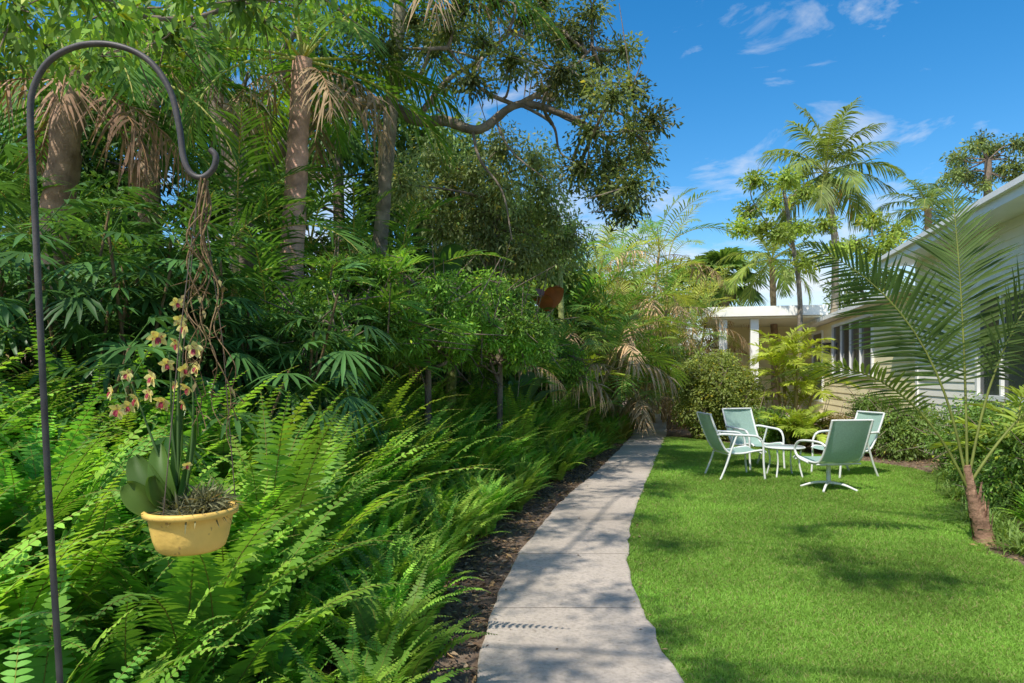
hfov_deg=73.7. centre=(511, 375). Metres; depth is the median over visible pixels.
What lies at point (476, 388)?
sword fern
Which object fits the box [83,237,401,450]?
lady palm
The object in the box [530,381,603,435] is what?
sword fern
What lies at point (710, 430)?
patio chair
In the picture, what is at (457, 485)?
sword fern
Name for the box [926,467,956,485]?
strap leaf plant
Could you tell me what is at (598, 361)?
leafy shrub
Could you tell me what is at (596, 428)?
sword fern
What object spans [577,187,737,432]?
areca palm
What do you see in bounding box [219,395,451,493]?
sword fern
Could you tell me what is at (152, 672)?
sword fern
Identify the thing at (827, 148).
palm tree
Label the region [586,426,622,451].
sword fern
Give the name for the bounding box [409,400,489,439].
sword fern
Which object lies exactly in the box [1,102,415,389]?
areca palm
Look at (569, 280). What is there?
jungle tree
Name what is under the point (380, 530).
sword fern
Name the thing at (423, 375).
undergrowth shrub
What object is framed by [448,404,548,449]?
sword fern
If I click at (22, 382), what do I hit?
sword fern
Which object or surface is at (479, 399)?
sword fern
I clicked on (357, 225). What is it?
areca palm
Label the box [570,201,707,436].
areca palm
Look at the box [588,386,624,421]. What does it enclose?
sword fern
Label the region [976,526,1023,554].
strap leaf plant
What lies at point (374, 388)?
sword fern
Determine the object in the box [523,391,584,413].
sword fern
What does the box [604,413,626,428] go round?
sword fern
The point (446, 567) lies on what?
sword fern
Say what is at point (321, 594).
sword fern
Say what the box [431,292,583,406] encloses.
areca palm
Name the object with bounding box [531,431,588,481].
sword fern
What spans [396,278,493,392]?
undergrowth shrub
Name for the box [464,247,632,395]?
areca palm
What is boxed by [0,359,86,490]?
sword fern
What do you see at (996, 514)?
strap leaf plant
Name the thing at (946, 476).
strap leaf plant
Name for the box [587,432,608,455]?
sword fern
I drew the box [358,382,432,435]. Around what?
sword fern
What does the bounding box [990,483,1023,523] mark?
sword fern
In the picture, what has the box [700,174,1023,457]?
white house
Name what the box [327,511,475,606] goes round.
sword fern
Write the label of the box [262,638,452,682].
sword fern
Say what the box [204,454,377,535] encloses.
sword fern
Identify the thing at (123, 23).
shade tree
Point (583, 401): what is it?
sword fern
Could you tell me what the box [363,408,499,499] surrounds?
sword fern
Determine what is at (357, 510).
sword fern
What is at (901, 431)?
garden shrub
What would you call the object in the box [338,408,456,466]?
sword fern
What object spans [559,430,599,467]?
sword fern
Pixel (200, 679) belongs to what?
sword fern
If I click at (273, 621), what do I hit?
sword fern
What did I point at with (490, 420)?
sword fern
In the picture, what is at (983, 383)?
window
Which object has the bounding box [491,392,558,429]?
sword fern
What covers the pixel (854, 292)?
distant tree
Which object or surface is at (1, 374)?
sword fern
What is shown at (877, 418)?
patio chair
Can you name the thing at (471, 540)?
sword fern
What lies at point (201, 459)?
sword fern
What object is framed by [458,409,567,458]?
sword fern
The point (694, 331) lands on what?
areca palm
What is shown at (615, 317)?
areca palm
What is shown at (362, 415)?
sword fern
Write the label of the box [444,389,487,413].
sword fern
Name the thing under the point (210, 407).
sword fern
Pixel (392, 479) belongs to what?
sword fern
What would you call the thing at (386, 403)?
sword fern
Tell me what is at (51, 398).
sword fern
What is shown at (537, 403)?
sword fern
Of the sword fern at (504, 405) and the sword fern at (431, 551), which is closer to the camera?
the sword fern at (431, 551)
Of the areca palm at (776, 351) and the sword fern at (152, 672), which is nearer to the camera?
the sword fern at (152, 672)
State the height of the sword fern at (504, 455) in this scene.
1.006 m
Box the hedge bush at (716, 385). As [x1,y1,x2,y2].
[666,344,779,441]
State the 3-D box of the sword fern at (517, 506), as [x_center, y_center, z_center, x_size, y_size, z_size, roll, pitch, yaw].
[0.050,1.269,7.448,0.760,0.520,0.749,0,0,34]
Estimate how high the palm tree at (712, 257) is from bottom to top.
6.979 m
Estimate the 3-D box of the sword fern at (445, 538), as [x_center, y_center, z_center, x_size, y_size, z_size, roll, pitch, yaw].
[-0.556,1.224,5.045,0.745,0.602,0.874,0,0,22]
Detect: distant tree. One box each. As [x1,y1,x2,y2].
[821,260,909,313]
[939,128,1023,196]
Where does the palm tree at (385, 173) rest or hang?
on the ground at (471, 654)
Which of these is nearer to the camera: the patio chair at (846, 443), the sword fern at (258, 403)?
the sword fern at (258, 403)
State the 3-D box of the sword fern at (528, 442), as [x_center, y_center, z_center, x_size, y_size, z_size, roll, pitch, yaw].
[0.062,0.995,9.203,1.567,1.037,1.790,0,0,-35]
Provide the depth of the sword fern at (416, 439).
7.12 m
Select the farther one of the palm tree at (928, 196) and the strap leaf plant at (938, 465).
the palm tree at (928, 196)
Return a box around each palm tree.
[0,0,288,362]
[0,0,321,283]
[112,0,470,302]
[212,0,582,371]
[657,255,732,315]
[682,246,769,315]
[714,216,824,412]
[754,96,905,312]
[867,163,980,248]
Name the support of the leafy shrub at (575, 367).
on the ground at (471, 654)
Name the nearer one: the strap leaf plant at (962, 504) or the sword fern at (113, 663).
the sword fern at (113, 663)
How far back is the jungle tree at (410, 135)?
13.82 m
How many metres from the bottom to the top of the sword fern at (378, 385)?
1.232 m
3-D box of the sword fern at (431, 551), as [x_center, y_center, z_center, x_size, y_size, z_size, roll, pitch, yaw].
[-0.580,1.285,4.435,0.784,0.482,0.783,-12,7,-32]
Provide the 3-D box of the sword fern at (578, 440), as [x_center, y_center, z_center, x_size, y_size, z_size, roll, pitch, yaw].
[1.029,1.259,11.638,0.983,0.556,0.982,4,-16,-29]
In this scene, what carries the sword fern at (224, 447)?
on the ground at (471, 654)
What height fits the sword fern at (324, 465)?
1.395 m
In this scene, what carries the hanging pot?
hanging from the shepherd hook
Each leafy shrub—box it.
[230,275,383,406]
[273,229,474,398]
[367,241,507,428]
[431,242,578,430]
[511,328,597,409]
[576,313,610,398]
[603,364,635,402]
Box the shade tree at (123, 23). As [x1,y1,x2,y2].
[0,0,393,101]
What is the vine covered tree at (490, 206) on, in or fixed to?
on the ground at (471, 654)
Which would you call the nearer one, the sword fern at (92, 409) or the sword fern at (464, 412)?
the sword fern at (92, 409)
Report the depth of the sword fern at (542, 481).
8.75 m
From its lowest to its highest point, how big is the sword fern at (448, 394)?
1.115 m
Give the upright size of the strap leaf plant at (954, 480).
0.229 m
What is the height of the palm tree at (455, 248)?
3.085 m
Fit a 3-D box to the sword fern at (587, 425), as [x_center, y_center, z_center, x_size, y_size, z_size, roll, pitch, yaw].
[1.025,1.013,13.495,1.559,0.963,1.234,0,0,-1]
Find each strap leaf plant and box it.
[922,477,962,496]
[925,466,956,484]
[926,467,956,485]
[926,479,965,499]
[928,457,944,471]
[930,477,976,495]
[932,496,1022,528]
[937,500,1016,524]
[938,486,966,501]
[940,476,963,487]
[954,496,1018,519]
[954,506,1021,532]
[955,526,1023,557]
[959,516,1023,540]
[966,515,1023,545]
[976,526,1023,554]
[1002,503,1023,526]
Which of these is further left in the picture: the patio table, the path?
the path
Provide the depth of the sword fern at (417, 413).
7.58 m
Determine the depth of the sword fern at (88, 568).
2.56 m
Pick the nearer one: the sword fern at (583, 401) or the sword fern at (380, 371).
the sword fern at (380, 371)
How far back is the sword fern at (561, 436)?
10.49 m
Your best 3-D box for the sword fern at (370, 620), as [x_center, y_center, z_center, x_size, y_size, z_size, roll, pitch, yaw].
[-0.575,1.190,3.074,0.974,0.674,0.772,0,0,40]
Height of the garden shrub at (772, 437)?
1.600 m
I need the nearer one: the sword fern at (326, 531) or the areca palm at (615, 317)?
the sword fern at (326, 531)
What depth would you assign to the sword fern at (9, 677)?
1.90 m
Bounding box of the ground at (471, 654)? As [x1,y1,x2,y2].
[322,403,1023,682]
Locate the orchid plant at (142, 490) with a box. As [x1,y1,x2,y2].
[106,297,202,515]
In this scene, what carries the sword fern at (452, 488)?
on the ground at (471, 654)
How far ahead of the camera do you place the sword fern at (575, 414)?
12.88 m
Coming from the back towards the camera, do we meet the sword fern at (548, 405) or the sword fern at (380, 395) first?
the sword fern at (548, 405)
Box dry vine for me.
[172,177,244,450]
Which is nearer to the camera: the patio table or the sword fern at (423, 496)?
the sword fern at (423, 496)
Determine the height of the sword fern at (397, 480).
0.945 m
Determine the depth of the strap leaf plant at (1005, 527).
6.20 m
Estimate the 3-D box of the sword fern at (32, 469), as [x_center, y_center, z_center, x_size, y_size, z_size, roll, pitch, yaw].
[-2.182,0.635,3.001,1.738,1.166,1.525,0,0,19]
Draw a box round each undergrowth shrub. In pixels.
[2,251,122,359]
[189,274,272,355]
[213,286,445,400]
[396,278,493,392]
[461,272,587,434]
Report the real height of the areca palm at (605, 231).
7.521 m
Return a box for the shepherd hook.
[27,40,218,682]
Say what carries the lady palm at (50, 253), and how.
on the ground at (471, 654)
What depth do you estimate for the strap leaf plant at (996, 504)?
7.05 m
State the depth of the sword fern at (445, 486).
7.39 m
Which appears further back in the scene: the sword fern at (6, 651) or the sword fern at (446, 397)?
the sword fern at (446, 397)
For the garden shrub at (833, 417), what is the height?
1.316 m
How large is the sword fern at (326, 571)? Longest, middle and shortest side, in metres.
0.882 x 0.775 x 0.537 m
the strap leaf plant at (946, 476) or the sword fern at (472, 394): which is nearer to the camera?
the strap leaf plant at (946, 476)
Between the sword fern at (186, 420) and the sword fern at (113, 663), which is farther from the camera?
the sword fern at (186, 420)
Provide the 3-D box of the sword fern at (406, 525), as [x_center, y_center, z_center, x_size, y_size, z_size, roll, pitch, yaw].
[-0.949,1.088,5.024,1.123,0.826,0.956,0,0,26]
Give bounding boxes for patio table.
[764,444,805,476]
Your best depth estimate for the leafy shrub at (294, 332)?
6.15 m
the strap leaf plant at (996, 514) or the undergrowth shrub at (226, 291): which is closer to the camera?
the strap leaf plant at (996, 514)
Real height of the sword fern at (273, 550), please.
0.920 m
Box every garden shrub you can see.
[748,385,810,445]
[798,399,890,453]
[843,382,903,418]
[868,378,944,461]
[899,388,1009,474]
[937,390,1021,480]
[943,418,1023,520]
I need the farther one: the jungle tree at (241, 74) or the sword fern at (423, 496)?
the jungle tree at (241, 74)
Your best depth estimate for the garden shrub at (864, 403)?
15.16 m
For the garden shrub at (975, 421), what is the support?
on the ground at (471, 654)
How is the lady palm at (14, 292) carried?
on the ground at (471, 654)
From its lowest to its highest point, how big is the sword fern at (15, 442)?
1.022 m
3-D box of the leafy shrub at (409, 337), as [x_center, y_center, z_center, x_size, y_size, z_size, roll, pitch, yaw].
[-1.628,-0.216,7.048,1.888,2.699,1.914,0,0,-43]
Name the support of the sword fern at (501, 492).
on the ground at (471, 654)
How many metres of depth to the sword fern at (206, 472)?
3.59 m
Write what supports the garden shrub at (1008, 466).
on the ground at (471, 654)
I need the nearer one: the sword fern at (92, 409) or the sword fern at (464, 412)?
the sword fern at (92, 409)
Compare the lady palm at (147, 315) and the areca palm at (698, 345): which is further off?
the areca palm at (698, 345)
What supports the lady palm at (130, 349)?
on the ground at (471, 654)
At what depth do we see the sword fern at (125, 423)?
3.93 m
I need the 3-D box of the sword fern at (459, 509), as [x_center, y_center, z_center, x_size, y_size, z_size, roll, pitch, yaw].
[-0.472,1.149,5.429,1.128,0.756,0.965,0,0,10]
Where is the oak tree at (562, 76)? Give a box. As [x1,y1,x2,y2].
[191,0,684,295]
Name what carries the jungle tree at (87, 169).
on the ground at (471, 654)
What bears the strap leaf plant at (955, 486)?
on the ground at (471, 654)
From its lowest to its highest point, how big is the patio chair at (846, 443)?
0.948 m
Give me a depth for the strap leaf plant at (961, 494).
8.10 m
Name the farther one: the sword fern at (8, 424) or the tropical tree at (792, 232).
the tropical tree at (792, 232)
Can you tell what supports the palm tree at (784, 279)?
on the ground at (471, 654)
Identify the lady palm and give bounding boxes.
[0,142,172,404]
[0,180,282,442]
[0,221,245,415]
[0,298,274,440]
[0,334,295,513]
[30,202,360,466]
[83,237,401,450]
[165,296,422,460]
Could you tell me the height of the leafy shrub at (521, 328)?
3.207 m
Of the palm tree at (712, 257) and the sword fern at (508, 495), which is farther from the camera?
the palm tree at (712, 257)
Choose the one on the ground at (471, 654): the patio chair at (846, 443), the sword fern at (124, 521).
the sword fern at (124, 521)
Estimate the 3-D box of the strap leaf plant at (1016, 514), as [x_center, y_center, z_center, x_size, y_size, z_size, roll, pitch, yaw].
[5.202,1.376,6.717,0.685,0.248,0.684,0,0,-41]
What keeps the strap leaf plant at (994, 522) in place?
on the ground at (471, 654)
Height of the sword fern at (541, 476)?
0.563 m
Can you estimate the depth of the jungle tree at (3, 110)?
12.74 m
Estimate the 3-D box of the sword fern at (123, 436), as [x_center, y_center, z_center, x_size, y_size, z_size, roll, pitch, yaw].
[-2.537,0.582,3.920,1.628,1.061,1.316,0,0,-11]
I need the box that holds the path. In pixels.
[477,414,683,682]
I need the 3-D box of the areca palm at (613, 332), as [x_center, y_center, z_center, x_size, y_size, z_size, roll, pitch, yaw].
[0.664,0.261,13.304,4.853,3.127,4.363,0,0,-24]
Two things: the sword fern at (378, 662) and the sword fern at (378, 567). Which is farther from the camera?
the sword fern at (378, 567)
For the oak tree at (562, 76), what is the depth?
9.02 m
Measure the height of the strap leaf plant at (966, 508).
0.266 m
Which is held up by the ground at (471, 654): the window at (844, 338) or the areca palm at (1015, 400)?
the areca palm at (1015, 400)
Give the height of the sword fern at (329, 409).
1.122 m
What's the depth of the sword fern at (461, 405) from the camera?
9.42 m
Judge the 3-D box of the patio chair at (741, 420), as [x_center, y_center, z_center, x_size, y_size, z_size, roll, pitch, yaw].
[3.928,1.018,11.167,0.684,0.955,0.846,0,0,-18]
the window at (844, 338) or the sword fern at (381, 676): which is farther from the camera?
the window at (844, 338)
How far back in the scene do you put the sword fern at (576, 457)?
10.66 m
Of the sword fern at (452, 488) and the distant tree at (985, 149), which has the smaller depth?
the sword fern at (452, 488)
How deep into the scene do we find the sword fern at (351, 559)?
4.23 m
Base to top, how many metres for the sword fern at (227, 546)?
0.988 m
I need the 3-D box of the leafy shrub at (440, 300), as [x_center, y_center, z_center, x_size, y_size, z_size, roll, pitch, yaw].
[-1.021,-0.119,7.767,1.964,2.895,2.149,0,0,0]
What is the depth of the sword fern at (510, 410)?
9.43 m
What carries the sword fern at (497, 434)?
on the ground at (471, 654)
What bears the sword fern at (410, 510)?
on the ground at (471, 654)
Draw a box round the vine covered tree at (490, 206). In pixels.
[365,92,598,397]
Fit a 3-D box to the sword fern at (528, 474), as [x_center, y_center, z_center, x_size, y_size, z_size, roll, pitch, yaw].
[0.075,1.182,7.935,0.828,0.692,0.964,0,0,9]
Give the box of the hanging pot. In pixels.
[141,180,244,555]
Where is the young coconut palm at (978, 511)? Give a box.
[765,181,1023,545]
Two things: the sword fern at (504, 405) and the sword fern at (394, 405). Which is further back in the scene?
the sword fern at (504, 405)
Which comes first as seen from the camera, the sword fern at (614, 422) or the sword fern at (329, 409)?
the sword fern at (329, 409)
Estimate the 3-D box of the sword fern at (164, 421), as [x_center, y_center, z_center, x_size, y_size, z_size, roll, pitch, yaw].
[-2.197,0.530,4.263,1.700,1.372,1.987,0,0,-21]
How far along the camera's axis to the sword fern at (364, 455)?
5.26 m
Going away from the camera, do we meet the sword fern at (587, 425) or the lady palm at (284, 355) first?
the lady palm at (284, 355)
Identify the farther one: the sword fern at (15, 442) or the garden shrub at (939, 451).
the garden shrub at (939, 451)
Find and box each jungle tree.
[0,13,266,282]
[0,48,80,264]
[0,82,165,251]
[161,1,346,274]
[204,14,439,295]
[304,94,508,294]
[454,185,617,346]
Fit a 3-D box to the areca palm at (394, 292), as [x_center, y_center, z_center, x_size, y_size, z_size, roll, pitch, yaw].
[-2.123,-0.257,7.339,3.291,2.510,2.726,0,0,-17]
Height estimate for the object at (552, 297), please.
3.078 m
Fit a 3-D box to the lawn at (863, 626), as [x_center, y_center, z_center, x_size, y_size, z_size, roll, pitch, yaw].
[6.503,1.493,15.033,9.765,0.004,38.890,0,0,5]
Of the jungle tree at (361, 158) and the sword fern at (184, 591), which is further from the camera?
the jungle tree at (361, 158)
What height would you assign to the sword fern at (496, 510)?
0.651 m
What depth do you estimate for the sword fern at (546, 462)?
9.27 m
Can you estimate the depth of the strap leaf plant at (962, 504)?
7.01 m
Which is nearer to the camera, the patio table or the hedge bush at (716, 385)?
the patio table
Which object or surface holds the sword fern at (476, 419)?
on the ground at (471, 654)
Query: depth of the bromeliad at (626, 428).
15.94 m
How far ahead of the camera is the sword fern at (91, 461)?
3.13 m
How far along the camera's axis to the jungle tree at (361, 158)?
12.94 m
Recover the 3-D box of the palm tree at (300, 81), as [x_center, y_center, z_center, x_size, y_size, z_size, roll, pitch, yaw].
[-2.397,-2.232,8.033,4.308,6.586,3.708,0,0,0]
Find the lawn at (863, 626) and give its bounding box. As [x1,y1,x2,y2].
[629,409,1023,682]
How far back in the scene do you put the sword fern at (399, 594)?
3.60 m
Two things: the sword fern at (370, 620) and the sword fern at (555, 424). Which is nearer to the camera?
the sword fern at (370, 620)
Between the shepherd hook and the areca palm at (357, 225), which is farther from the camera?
the areca palm at (357, 225)
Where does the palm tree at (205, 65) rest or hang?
on the ground at (471, 654)
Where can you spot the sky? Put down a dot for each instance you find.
(938, 73)
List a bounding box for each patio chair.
[696,412,766,479]
[722,408,785,469]
[793,419,873,492]
[810,410,885,478]
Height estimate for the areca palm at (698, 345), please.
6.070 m
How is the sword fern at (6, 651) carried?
on the ground at (471, 654)
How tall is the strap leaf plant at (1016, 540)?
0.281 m
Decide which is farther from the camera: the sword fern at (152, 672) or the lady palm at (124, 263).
the lady palm at (124, 263)
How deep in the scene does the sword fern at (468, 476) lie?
6.99 m
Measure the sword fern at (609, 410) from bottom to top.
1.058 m
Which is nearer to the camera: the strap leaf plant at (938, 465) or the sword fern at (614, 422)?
the strap leaf plant at (938, 465)
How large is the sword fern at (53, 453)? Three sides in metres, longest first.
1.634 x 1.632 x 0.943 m
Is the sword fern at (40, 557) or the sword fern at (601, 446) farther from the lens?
the sword fern at (601, 446)
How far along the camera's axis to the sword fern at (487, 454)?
7.60 m
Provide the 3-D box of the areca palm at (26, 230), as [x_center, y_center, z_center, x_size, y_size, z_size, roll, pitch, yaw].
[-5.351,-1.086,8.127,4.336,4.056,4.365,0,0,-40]
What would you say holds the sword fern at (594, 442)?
on the ground at (471, 654)
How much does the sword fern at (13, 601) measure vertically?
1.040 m
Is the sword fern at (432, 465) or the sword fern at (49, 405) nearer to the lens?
the sword fern at (49, 405)
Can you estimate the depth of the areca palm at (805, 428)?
13.36 m
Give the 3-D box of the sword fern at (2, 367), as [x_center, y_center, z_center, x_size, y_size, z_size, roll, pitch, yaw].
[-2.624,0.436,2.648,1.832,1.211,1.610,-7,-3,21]
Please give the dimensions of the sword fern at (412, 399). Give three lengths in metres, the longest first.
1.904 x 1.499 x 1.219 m
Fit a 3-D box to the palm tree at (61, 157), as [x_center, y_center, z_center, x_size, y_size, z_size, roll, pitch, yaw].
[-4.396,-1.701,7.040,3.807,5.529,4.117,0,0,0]
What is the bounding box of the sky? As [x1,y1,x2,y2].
[0,0,1023,353]
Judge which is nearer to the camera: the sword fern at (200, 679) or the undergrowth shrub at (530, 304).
the sword fern at (200, 679)
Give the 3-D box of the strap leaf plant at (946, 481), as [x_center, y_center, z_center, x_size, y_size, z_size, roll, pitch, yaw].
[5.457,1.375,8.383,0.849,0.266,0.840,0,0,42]
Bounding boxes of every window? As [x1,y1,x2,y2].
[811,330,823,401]
[831,314,873,376]
[974,286,1023,402]
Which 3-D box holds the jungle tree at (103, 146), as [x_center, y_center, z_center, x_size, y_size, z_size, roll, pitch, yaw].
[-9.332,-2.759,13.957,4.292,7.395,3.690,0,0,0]
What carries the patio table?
on the lawn at (863, 626)
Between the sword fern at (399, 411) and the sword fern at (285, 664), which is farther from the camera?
the sword fern at (399, 411)
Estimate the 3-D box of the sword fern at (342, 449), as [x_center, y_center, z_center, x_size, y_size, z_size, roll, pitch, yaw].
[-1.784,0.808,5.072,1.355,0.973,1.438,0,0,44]
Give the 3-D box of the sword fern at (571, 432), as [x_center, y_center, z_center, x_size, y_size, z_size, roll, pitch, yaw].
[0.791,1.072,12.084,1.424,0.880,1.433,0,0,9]
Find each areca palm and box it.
[0,132,240,364]
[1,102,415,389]
[201,169,513,383]
[229,243,479,396]
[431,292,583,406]
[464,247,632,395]
[476,307,690,443]
[509,243,689,424]
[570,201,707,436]
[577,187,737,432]
[577,214,698,410]
[579,200,751,426]
[639,265,749,416]
[742,324,859,442]
[757,404,836,451]
[926,384,1023,455]
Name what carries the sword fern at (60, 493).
on the ground at (471, 654)
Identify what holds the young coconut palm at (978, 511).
on the ground at (471, 654)
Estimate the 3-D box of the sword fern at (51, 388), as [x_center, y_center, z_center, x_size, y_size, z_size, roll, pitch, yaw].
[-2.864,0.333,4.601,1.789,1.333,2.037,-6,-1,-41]
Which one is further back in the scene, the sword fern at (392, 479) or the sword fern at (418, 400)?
the sword fern at (418, 400)
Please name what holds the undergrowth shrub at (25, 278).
on the ground at (471, 654)
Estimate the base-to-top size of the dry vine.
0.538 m
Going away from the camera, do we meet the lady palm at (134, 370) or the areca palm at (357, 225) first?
the lady palm at (134, 370)
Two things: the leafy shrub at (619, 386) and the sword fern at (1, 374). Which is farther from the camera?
the leafy shrub at (619, 386)
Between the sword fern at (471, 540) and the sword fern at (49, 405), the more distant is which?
the sword fern at (471, 540)
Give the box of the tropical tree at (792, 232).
[722,165,918,408]
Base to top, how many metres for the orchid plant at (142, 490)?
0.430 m
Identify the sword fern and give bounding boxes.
[0,310,87,404]
[0,314,122,402]
[0,335,69,458]
[0,349,299,479]
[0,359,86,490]
[0,376,116,470]
[0,377,106,453]
[0,389,275,552]
[0,390,217,481]
[0,393,234,604]
[0,410,131,479]
[0,425,216,500]
[0,427,236,656]
[0,433,427,682]
[0,446,162,672]
[0,464,321,596]
[0,476,123,593]
[0,478,159,681]
[0,540,238,682]
[0,590,232,682]
[2,318,204,424]
[2,361,144,464]
[5,389,224,449]
[14,371,324,477]
[18,385,242,439]
[22,445,267,556]
[35,560,260,682]
[56,374,356,492]
[63,468,384,606]
[70,485,340,666]
[92,389,498,612]
[98,652,269,682]
[131,440,360,532]
[135,381,254,418]
[144,421,239,500]
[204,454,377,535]
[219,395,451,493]
[232,594,356,682]
[241,379,297,438]
[248,577,350,647]
[249,377,425,485]
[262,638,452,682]
[267,426,367,473]
[275,554,402,671]
[278,385,386,431]
[292,424,451,516]
[293,378,412,421]
[293,546,408,594]
[294,541,468,627]
[295,367,461,454]
[296,559,496,682]
[297,609,472,682]
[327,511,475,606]
[327,522,373,579]
[328,365,453,447]
[329,505,441,576]
[331,450,422,542]
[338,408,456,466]
[358,373,400,396]
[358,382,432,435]
[358,526,475,583]
[359,428,432,535]
[360,467,472,561]
[362,471,513,551]
[363,354,440,394]
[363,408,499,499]
[365,530,487,617]
[366,367,437,410]
[367,396,518,499]
[368,385,424,426]
[369,489,450,545]
[376,368,465,420]
[381,376,453,430]
[386,376,470,411]
[395,471,485,537]
[396,391,461,444]
[401,396,544,460]
[407,407,473,481]
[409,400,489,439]
[409,496,488,577]
[410,478,481,504]
[412,394,533,491]
[414,486,511,553]
[422,385,481,414]
[424,470,495,503]
[431,380,510,407]
[433,388,492,428]
[433,422,517,488]
[435,378,545,424]
[438,387,484,420]
[438,387,515,406]
[441,454,516,495]
[442,437,533,486]
[443,468,535,538]
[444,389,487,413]
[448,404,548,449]
[449,417,549,484]
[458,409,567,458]
[459,471,533,529]
[467,474,524,522]
[468,386,560,428]
[471,407,515,431]
[472,376,590,457]
[483,414,564,466]
[488,468,550,514]
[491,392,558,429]
[493,445,551,496]
[503,379,581,418]
[506,454,562,494]
[507,395,597,456]
[517,440,565,484]
[519,395,607,446]
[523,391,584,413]
[524,457,559,492]
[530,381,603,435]
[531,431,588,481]
[543,412,579,453]
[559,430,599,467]
[559,443,585,471]
[562,412,593,439]
[564,431,596,452]
[566,402,600,430]
[568,394,621,435]
[569,407,603,438]
[575,428,614,457]
[578,421,607,434]
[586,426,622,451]
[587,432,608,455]
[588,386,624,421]
[599,397,624,419]
[601,419,623,433]
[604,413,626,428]
[614,413,632,423]
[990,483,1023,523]
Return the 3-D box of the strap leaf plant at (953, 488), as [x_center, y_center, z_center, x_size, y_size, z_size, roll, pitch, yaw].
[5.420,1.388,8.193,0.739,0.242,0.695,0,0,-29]

